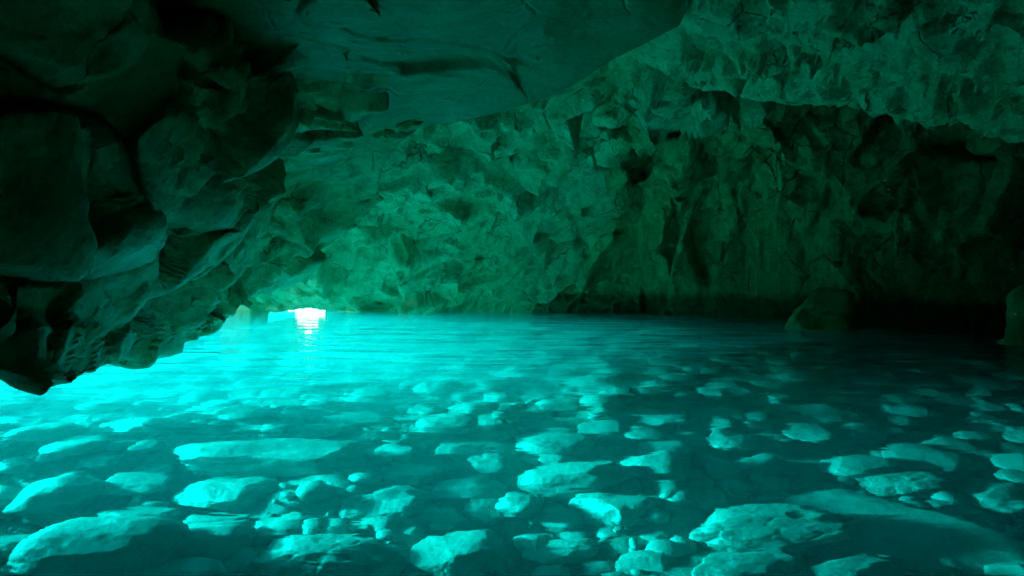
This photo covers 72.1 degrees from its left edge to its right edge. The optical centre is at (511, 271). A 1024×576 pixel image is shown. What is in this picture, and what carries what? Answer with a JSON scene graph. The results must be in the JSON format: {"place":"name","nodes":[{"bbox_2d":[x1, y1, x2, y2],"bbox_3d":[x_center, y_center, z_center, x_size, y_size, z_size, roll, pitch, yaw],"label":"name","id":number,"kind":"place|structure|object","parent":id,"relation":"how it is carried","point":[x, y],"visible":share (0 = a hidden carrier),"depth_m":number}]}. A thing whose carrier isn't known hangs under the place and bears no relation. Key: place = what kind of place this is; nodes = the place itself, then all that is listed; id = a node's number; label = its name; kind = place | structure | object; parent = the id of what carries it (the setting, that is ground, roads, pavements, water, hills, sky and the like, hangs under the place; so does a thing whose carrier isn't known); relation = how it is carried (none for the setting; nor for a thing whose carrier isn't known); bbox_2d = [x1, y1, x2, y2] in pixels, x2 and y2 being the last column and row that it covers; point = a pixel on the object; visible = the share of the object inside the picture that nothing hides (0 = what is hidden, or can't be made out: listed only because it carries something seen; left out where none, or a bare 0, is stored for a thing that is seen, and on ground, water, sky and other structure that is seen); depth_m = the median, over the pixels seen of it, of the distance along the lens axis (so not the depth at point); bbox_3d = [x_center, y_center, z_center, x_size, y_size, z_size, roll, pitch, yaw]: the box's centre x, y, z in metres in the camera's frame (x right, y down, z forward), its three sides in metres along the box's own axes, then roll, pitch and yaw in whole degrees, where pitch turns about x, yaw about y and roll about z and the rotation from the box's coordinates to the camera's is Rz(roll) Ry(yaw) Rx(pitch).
{"place":"outdoors","nodes":[
{"label":"outdoors","id":0,"kind":"place"},
{"bbox_2d":[0,0,423,394],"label":"overhanging rock wall","id":1,"kind":"structure","parent":0,"point":[169,187],"depth_m":5.56},
{"bbox_2d":[199,308,324,336],"bbox_3d":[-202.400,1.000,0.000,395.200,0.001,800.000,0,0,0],"label":"water","id":2,"kind":"structure","parent":0,"point":[242,319],"depth_m":15.71},
{"bbox_2d":[161,0,691,129],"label":"cave ceiling","id":3,"kind":"structure","parent":0,"point":[467,59],"depth_m":6.83},
{"bbox_2d":[0,311,1023,575],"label":"cave water","id":4,"kind":"structure","parent":0,"point":[386,443],"depth_m":3.89},
{"bbox_2d":[785,287,857,328],"bbox_3d":[5.580,1.090,12.759,1.308,1.621,1.201,0,0,19],"label":"boulder","id":5,"kind":"object","parent":4,"relation":"in","point":[826,308],"visible":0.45,"depth_m":12.43},
{"bbox_2d":[1004,284,1023,342],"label":"boulder","id":6,"kind":"object","parent":4,"relation":"in","point":[1014,326],"visible":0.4,"depth_m":10.03},
{"bbox_2d":[237,62,1023,335],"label":"cave wall","id":7,"kind":"structure","parent":0,"point":[683,199],"depth_m":14.76},
{"bbox_2d":[583,0,1023,142],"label":"cave ceiling","id":8,"kind":"structure","parent":0,"point":[928,63],"depth_m":6.64}
]}

